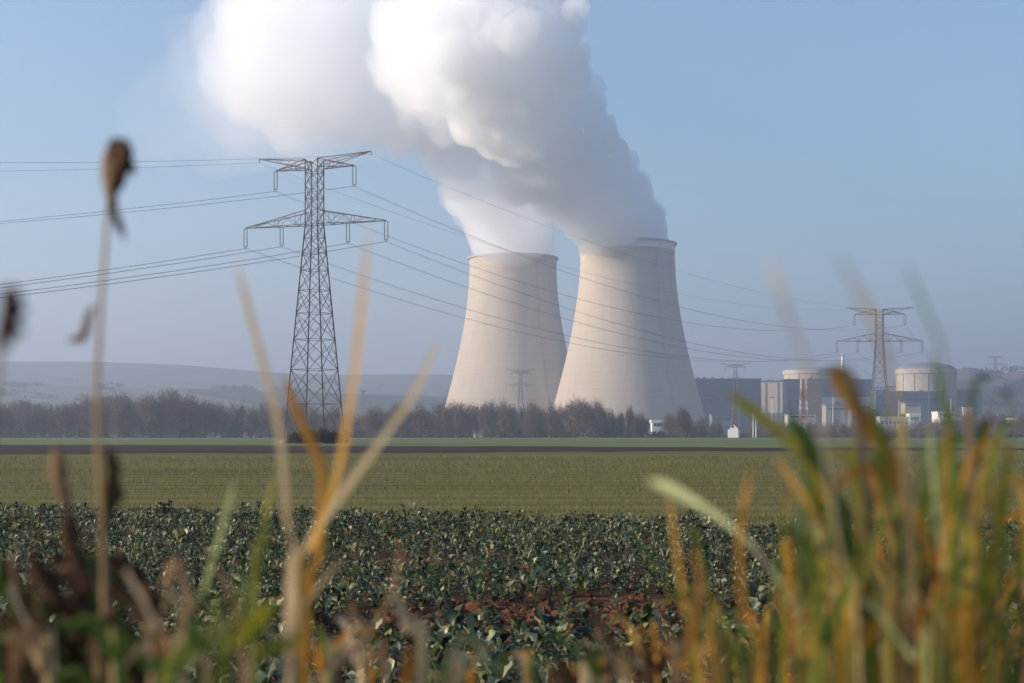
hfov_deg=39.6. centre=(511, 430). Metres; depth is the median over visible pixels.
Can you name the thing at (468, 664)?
rape plant
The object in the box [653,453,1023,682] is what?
reed clump
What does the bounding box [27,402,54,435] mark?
bare tree
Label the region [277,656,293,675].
rape plant
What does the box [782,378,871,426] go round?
turbine hall
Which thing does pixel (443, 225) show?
power line
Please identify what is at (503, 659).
rape plant
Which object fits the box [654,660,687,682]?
rape plant
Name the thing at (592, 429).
bare tree
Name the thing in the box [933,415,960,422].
warehouse
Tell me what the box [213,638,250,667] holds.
rape plant
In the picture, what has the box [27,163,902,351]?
power line
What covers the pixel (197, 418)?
bare tree
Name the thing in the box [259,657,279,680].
rape plant
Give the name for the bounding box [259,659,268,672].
rape plant
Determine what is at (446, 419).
bare tree
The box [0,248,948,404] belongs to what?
power line
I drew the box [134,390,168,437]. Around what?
bare tree
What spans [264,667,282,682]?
rape plant
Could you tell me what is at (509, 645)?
rape plant
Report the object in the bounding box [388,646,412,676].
rape plant
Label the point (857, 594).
reed clump
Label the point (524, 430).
bare tree
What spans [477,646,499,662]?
rape plant
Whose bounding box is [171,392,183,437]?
bare tree
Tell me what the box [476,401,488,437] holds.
bare tree
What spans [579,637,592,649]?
rape plant
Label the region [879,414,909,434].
office building
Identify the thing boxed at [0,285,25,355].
dry weed
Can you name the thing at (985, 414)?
bare tree
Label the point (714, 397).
turbine hall
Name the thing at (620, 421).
bare tree
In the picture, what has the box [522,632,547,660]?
rape plant
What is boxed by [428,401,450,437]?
bare tree
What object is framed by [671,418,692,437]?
bare tree
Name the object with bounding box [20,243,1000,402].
power line
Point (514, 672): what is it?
rape plant
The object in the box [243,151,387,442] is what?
electricity pylon
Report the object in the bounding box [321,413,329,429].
bare tree
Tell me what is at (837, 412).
workshop
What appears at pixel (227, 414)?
bare tree
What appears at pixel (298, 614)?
grass tuft
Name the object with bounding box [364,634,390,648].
rape plant
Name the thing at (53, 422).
bare tree
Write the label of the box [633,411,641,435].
bare tree
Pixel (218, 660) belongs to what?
rape plant
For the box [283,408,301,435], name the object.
bare tree
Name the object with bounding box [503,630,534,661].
rape plant
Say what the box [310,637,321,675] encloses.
rape plant
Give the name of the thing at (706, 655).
rape plant
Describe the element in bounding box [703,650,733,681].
rape plant
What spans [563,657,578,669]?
rape plant
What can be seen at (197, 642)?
leafy weed
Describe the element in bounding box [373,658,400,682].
rape plant
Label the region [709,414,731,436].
pump house
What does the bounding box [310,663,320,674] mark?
rape plant
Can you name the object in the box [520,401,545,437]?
bare tree
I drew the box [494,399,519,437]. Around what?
bare tree
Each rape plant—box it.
[209,643,219,676]
[209,649,237,681]
[212,648,237,681]
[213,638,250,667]
[229,662,247,682]
[230,656,259,682]
[230,673,236,682]
[259,641,282,670]
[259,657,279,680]
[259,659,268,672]
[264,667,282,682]
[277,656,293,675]
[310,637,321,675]
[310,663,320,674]
[333,672,344,682]
[335,651,355,682]
[338,663,352,675]
[342,646,381,672]
[343,663,375,681]
[345,669,369,682]
[351,629,377,665]
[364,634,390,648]
[368,666,381,682]
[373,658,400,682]
[374,642,403,675]
[386,642,405,666]
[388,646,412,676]
[392,647,405,676]
[399,632,429,655]
[400,641,428,656]
[413,641,446,682]
[416,637,434,649]
[426,668,439,682]
[428,625,451,662]
[428,642,450,661]
[435,648,444,661]
[438,632,453,648]
[459,642,477,654]
[459,651,483,682]
[463,661,476,678]
[465,624,494,661]
[475,670,497,682]
[476,651,513,682]
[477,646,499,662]
[477,651,511,682]
[478,647,509,678]
[488,636,517,661]
[488,646,511,677]
[501,655,518,682]
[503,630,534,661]
[508,667,521,682]
[516,669,541,682]
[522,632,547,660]
[535,653,551,671]
[544,632,574,662]
[547,652,571,677]
[560,644,574,657]
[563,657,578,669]
[566,648,584,664]
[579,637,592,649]
[622,645,641,670]
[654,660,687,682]
[663,654,687,671]
[685,668,711,682]
[686,657,711,681]
[699,638,708,658]
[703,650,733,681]
[704,644,719,668]
[727,659,739,682]
[744,638,752,671]
[765,661,789,682]
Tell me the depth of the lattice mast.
759.20 m
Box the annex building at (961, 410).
[954,407,966,417]
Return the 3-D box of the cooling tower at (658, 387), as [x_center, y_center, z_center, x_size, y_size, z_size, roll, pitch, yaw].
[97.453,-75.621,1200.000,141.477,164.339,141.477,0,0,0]
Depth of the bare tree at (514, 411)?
677.64 m
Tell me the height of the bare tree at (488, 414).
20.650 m
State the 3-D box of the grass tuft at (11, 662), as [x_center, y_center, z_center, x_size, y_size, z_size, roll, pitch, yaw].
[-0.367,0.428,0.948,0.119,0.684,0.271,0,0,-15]
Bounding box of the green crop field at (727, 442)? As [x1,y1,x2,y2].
[0,438,1023,447]
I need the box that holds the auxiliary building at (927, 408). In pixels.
[870,389,944,428]
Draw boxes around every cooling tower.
[445,252,566,437]
[549,237,706,437]
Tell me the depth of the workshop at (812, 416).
985.00 m
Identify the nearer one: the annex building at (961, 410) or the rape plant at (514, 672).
the rape plant at (514, 672)
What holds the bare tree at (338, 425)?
on the ground
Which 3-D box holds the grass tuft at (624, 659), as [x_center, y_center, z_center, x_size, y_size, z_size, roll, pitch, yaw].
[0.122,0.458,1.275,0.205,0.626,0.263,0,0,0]
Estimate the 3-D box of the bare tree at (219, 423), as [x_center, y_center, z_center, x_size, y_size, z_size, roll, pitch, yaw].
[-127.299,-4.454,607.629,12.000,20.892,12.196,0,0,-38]
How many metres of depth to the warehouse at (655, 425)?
640.00 m
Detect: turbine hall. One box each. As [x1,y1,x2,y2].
[695,377,760,436]
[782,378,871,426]
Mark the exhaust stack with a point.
(842, 359)
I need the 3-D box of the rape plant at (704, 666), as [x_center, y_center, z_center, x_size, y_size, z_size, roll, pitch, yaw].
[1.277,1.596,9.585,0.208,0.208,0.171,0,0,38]
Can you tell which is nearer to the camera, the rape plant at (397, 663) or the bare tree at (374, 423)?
the rape plant at (397, 663)
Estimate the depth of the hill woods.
1910.01 m
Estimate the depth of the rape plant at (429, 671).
8.78 m
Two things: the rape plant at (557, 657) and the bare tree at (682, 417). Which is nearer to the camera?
the rape plant at (557, 657)
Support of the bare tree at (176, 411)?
on the ground
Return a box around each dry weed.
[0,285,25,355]
[49,137,136,682]
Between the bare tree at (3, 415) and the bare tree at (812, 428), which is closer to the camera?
the bare tree at (3, 415)
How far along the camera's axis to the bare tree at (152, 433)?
616.87 m
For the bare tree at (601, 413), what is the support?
on the ground
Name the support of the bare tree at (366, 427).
on the ground
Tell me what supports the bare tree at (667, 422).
on the ground
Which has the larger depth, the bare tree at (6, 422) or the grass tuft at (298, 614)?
the bare tree at (6, 422)
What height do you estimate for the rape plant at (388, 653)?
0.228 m
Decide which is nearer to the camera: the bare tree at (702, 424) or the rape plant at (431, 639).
the rape plant at (431, 639)
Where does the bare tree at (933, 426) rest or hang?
on the ground
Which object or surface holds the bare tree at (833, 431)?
on the ground
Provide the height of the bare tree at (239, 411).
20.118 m
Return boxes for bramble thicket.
[284,427,347,443]
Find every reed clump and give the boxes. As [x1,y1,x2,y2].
[647,251,1023,682]
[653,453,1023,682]
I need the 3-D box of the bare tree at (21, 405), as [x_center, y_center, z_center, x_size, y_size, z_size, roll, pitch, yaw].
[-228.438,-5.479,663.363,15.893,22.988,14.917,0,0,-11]
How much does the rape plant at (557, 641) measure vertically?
0.268 m
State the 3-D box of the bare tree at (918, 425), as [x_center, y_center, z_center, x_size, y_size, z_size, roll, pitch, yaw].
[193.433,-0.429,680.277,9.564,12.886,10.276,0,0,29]
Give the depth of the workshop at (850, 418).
1014.47 m
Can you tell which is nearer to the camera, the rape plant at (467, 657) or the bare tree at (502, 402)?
the rape plant at (467, 657)
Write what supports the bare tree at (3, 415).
on the ground
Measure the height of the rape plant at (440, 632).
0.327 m
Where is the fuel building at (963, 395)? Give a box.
[957,389,982,417]
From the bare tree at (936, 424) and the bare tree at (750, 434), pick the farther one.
the bare tree at (936, 424)
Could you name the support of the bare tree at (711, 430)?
on the ground
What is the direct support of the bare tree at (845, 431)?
on the ground
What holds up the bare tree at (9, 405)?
on the ground
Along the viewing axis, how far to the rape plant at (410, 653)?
9.93 m
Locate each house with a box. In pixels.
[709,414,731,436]
[727,422,739,437]
[900,402,921,423]
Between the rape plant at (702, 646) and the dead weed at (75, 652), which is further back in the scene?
the rape plant at (702, 646)
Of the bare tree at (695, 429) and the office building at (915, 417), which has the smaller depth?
the bare tree at (695, 429)
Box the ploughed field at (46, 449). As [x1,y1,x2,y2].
[0,445,1023,453]
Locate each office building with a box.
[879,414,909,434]
[906,413,920,430]
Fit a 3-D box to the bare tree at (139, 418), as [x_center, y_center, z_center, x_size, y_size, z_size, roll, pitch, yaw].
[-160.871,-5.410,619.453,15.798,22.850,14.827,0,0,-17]
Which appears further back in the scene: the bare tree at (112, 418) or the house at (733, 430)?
the bare tree at (112, 418)
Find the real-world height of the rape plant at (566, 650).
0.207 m
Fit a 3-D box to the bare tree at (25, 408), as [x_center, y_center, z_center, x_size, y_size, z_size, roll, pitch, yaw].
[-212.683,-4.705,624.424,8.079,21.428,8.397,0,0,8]
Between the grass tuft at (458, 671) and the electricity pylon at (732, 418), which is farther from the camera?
the electricity pylon at (732, 418)
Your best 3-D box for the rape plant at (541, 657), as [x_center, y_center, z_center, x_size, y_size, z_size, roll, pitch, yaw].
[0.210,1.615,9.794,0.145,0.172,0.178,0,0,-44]
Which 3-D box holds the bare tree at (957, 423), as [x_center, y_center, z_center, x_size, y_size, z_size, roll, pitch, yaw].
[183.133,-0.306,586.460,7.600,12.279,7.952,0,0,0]
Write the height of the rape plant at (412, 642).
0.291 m
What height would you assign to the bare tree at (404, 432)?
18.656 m
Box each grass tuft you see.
[0,554,55,682]
[62,566,259,682]
[160,229,558,682]
[264,601,433,682]
[362,630,491,682]
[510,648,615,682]
[536,608,765,682]
[635,488,928,682]
[907,375,1023,682]
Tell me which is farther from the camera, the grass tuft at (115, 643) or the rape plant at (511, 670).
the rape plant at (511, 670)
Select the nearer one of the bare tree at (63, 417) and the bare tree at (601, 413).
the bare tree at (63, 417)
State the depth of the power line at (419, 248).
223.89 m
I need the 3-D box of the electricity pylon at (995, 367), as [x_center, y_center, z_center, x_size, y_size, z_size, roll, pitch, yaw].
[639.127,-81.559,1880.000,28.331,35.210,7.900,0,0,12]
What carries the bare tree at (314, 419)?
on the ground
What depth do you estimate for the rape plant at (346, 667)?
9.55 m
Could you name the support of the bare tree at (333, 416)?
on the ground
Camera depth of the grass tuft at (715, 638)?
0.98 m
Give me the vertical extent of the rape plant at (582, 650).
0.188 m
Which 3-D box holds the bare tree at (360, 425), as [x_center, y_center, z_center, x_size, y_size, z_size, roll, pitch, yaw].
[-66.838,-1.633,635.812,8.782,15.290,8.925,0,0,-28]
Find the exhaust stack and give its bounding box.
[841,354,843,365]
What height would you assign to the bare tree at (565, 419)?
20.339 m
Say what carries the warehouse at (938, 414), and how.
on the ground
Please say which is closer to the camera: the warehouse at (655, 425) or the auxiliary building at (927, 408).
the warehouse at (655, 425)
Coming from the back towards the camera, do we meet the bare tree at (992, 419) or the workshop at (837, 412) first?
the workshop at (837, 412)
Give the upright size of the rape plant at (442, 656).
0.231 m
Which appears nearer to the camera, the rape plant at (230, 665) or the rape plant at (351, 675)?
the rape plant at (351, 675)
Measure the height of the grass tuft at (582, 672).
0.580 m
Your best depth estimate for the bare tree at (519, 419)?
623.67 m
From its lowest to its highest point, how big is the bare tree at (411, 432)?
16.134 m
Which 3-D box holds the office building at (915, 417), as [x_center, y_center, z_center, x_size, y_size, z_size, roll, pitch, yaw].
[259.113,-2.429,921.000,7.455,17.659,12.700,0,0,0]
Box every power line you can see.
[0,186,991,392]
[0,191,936,388]
[0,241,1002,404]
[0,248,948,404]
[17,247,986,404]
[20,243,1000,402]
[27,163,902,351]
[32,154,969,368]
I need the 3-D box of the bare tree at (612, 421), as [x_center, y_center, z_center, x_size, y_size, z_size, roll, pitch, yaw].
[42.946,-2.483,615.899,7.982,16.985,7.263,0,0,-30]
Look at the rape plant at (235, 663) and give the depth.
8.91 m
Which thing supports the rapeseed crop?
on the ground
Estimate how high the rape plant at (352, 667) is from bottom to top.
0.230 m
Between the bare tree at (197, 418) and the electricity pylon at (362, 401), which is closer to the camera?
the bare tree at (197, 418)
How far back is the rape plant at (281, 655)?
9.94 m
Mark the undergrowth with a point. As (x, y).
(619, 433)
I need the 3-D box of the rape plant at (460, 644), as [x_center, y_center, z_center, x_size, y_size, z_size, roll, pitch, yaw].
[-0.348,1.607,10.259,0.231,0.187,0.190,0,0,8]
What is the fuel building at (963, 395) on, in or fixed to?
on the ground
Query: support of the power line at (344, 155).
hanging from the electricity pylon at (308, 169)
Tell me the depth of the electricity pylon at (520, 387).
929.30 m
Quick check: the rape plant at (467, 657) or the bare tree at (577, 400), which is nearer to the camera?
the rape plant at (467, 657)
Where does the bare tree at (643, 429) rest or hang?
on the ground
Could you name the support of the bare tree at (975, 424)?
on the ground
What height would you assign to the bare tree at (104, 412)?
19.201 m
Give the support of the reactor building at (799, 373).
on the ground
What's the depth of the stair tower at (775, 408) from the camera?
1120.13 m
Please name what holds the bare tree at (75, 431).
on the ground
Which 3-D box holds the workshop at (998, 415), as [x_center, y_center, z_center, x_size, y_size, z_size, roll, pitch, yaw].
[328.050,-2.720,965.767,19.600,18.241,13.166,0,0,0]
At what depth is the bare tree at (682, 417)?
539.33 m
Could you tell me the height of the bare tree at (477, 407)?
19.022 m
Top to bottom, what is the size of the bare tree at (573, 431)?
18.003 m
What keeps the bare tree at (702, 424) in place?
on the ground
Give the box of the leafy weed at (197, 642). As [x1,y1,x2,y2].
[140,558,299,682]
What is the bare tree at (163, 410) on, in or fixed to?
on the ground
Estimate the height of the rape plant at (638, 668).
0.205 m
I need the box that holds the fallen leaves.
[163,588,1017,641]
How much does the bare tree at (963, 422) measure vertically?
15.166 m
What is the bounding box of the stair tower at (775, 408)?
[761,379,786,424]
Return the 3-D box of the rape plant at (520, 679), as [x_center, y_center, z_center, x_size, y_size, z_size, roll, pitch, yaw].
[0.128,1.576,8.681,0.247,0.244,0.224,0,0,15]
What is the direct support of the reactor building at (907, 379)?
on the ground
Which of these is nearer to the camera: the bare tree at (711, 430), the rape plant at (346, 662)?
the rape plant at (346, 662)
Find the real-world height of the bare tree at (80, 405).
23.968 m
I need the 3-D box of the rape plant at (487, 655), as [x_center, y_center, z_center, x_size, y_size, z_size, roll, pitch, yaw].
[-0.128,1.546,9.236,0.236,0.279,0.265,0,0,-44]
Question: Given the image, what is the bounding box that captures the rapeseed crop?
[0,499,1023,682]
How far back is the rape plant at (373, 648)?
9.84 m
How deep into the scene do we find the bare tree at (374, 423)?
546.77 m
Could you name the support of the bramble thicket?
on the ground
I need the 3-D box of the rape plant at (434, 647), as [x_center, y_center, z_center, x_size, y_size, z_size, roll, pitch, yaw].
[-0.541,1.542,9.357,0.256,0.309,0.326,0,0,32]
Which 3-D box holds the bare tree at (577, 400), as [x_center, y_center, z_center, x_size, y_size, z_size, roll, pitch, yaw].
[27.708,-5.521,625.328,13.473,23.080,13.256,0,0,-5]
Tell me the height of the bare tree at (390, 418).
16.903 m
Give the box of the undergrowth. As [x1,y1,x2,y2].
[0,413,1023,437]
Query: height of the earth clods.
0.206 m
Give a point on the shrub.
(294, 437)
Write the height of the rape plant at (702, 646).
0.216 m
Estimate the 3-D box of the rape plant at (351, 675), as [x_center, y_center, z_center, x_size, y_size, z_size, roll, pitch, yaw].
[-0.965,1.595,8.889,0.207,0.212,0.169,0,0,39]
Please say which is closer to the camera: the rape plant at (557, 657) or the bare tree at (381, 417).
the rape plant at (557, 657)
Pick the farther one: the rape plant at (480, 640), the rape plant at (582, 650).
the rape plant at (480, 640)
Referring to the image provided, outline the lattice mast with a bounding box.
[799,379,807,428]
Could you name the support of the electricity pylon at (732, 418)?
on the ground
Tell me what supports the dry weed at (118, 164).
on the ground
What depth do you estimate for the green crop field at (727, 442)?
204.07 m
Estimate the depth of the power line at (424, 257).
191.57 m
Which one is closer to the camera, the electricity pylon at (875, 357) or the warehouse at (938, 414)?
the electricity pylon at (875, 357)
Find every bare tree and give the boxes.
[0,401,14,437]
[0,403,15,437]
[7,397,22,437]
[12,397,34,436]
[19,398,33,434]
[23,402,50,437]
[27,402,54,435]
[45,403,53,432]
[50,403,64,437]
[51,399,80,437]
[64,401,84,437]
[71,390,91,437]
[76,395,106,437]
[86,399,111,437]
[99,395,117,437]
[105,388,133,437]
[109,391,141,437]
[127,397,138,437]
[130,393,149,437]
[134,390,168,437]
[151,395,164,437]
[153,388,174,437]
[156,387,191,437]
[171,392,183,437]
[173,390,208,437]
[188,397,203,436]
[192,400,218,437]
[206,397,226,437]
[214,401,233,437]
[223,406,237,435]
[233,400,245,437]
[241,403,261,437]
[255,397,280,437]
[256,403,265,435]
[272,402,297,435]
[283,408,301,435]
[299,398,309,415]
[304,405,327,430]
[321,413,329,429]
[326,403,343,431]
[331,415,352,434]
[338,409,357,436]
[354,410,367,434]
[358,408,384,437]
[360,407,376,436]
[369,404,387,436]
[382,402,410,437]
[390,402,414,437]
[406,409,419,437]
[407,403,434,437]
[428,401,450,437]
[437,398,460,434]
[439,401,454,437]
[448,398,474,437]
[464,402,479,435]
[474,403,480,437]
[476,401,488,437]
[479,398,502,437]
[491,397,510,433]
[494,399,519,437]
[509,404,517,426]
[516,405,525,437]
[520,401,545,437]
[521,409,533,437]
[541,408,547,437]
[544,400,561,437]
[553,401,568,437]
[561,394,584,435]
[561,402,578,437]
[561,402,583,437]
[567,397,602,437]
[578,404,600,437]
[586,398,612,437]
[606,407,618,437]
[616,411,625,430]
[622,405,635,437]
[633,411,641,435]
[633,412,650,437]
[657,411,676,435]
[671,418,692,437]
[674,404,694,437]
[688,420,701,437]
[696,415,709,437]
[701,420,719,437]
[711,419,723,433]
[745,425,758,437]
[756,423,764,437]
[761,429,774,437]
[805,419,817,435]
[826,421,840,437]
[835,422,848,437]
[846,422,853,436]
[906,425,916,437]
[910,419,922,437]
[914,420,932,437]
[925,419,936,437]
[932,415,939,429]
[935,417,944,434]
[954,418,964,435]
[957,412,965,431]
[973,414,981,437]
[978,407,996,425]
[982,411,999,436]
[993,414,1010,437]
[1013,408,1023,437]
[1013,414,1023,434]
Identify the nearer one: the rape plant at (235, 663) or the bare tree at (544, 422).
the rape plant at (235, 663)
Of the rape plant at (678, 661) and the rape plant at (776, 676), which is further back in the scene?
the rape plant at (678, 661)
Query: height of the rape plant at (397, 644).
0.276 m
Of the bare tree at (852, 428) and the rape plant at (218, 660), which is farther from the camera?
the bare tree at (852, 428)
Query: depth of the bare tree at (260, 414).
681.28 m
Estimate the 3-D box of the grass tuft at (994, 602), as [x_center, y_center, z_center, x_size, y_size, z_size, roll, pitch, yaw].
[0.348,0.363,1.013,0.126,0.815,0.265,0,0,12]
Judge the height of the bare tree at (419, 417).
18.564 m
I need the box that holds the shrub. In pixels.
[289,431,302,443]
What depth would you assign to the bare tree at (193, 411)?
593.56 m
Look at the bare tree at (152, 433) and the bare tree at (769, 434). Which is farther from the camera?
the bare tree at (769, 434)
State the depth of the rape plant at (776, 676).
9.20 m
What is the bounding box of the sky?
[0,0,1023,387]
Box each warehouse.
[649,420,666,433]
[931,411,954,420]
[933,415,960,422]
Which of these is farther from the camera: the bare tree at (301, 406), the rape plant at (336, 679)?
the bare tree at (301, 406)
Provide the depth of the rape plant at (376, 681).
9.06 m
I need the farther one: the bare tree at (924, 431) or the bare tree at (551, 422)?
the bare tree at (924, 431)
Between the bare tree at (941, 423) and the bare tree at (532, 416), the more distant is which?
the bare tree at (941, 423)
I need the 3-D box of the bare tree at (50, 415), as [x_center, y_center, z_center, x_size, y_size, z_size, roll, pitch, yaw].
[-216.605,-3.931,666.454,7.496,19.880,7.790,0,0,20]
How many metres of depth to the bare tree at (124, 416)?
577.18 m
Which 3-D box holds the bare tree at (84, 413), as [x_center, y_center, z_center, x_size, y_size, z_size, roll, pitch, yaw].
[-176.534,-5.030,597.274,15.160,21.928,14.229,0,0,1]
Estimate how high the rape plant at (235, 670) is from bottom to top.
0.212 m
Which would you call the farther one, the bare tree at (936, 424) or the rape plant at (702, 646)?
the bare tree at (936, 424)
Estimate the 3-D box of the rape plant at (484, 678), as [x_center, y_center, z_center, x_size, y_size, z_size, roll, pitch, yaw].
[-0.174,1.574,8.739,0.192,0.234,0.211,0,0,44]
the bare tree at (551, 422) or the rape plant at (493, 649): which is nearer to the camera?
the rape plant at (493, 649)
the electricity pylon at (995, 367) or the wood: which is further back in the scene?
the electricity pylon at (995, 367)
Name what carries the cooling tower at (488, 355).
on the ground
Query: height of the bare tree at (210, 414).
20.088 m
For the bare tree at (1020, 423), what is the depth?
580.65 m
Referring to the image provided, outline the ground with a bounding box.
[0,361,1023,682]
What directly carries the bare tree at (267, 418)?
on the ground
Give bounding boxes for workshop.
[784,410,815,428]
[821,402,847,428]
[847,408,876,427]
[977,414,1010,431]
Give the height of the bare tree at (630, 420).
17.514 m
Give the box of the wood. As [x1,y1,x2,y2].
[8,395,1015,437]
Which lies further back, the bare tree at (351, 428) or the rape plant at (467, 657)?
the bare tree at (351, 428)
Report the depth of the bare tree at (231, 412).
669.39 m
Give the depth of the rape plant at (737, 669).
9.39 m
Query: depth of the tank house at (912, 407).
1050.00 m
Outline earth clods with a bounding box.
[120,580,1017,647]
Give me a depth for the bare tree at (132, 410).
649.32 m
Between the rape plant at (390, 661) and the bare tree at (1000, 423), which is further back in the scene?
the bare tree at (1000, 423)
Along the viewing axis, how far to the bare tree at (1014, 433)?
667.10 m
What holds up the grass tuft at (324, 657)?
on the ground
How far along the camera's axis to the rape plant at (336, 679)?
8.71 m
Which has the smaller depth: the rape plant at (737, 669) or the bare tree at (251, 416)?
the rape plant at (737, 669)
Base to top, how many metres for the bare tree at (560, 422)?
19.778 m
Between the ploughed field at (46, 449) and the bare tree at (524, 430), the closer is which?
the ploughed field at (46, 449)
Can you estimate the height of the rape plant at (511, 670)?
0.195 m
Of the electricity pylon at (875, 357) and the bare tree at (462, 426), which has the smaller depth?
the electricity pylon at (875, 357)
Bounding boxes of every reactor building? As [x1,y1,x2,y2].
[783,367,829,378]
[895,363,957,410]
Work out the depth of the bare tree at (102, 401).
614.78 m
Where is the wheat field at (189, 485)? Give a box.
[0,450,1023,529]
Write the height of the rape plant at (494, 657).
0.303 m
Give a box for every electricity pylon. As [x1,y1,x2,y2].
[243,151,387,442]
[358,389,367,417]
[506,369,534,415]
[720,363,750,426]
[836,307,922,433]
[984,356,1006,382]
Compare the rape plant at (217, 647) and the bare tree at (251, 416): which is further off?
the bare tree at (251, 416)
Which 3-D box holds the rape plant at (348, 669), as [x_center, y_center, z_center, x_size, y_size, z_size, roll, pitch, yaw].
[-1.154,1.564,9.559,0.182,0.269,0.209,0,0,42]
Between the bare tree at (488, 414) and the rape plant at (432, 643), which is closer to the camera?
the rape plant at (432, 643)
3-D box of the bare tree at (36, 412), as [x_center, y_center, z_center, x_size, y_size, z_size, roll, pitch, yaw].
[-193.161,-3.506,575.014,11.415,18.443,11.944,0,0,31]
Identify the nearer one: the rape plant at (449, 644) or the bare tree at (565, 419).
the rape plant at (449, 644)
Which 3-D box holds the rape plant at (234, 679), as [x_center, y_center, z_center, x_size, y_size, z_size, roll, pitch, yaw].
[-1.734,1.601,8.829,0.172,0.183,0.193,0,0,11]
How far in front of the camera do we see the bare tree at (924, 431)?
592.89 m
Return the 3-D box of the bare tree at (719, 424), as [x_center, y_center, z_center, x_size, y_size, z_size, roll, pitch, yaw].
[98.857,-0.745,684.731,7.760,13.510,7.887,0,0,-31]
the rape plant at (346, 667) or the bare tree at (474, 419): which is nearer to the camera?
the rape plant at (346, 667)
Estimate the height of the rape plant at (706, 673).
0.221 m
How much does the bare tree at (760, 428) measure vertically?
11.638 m
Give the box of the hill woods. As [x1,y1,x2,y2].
[0,365,1023,415]
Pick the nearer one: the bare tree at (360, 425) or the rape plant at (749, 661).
the rape plant at (749, 661)
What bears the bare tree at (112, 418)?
on the ground
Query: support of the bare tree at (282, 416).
on the ground
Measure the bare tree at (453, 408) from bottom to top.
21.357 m
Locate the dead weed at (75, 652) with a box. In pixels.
[0,530,181,682]
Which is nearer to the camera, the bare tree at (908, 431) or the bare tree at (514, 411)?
the bare tree at (908, 431)
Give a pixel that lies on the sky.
(884, 136)

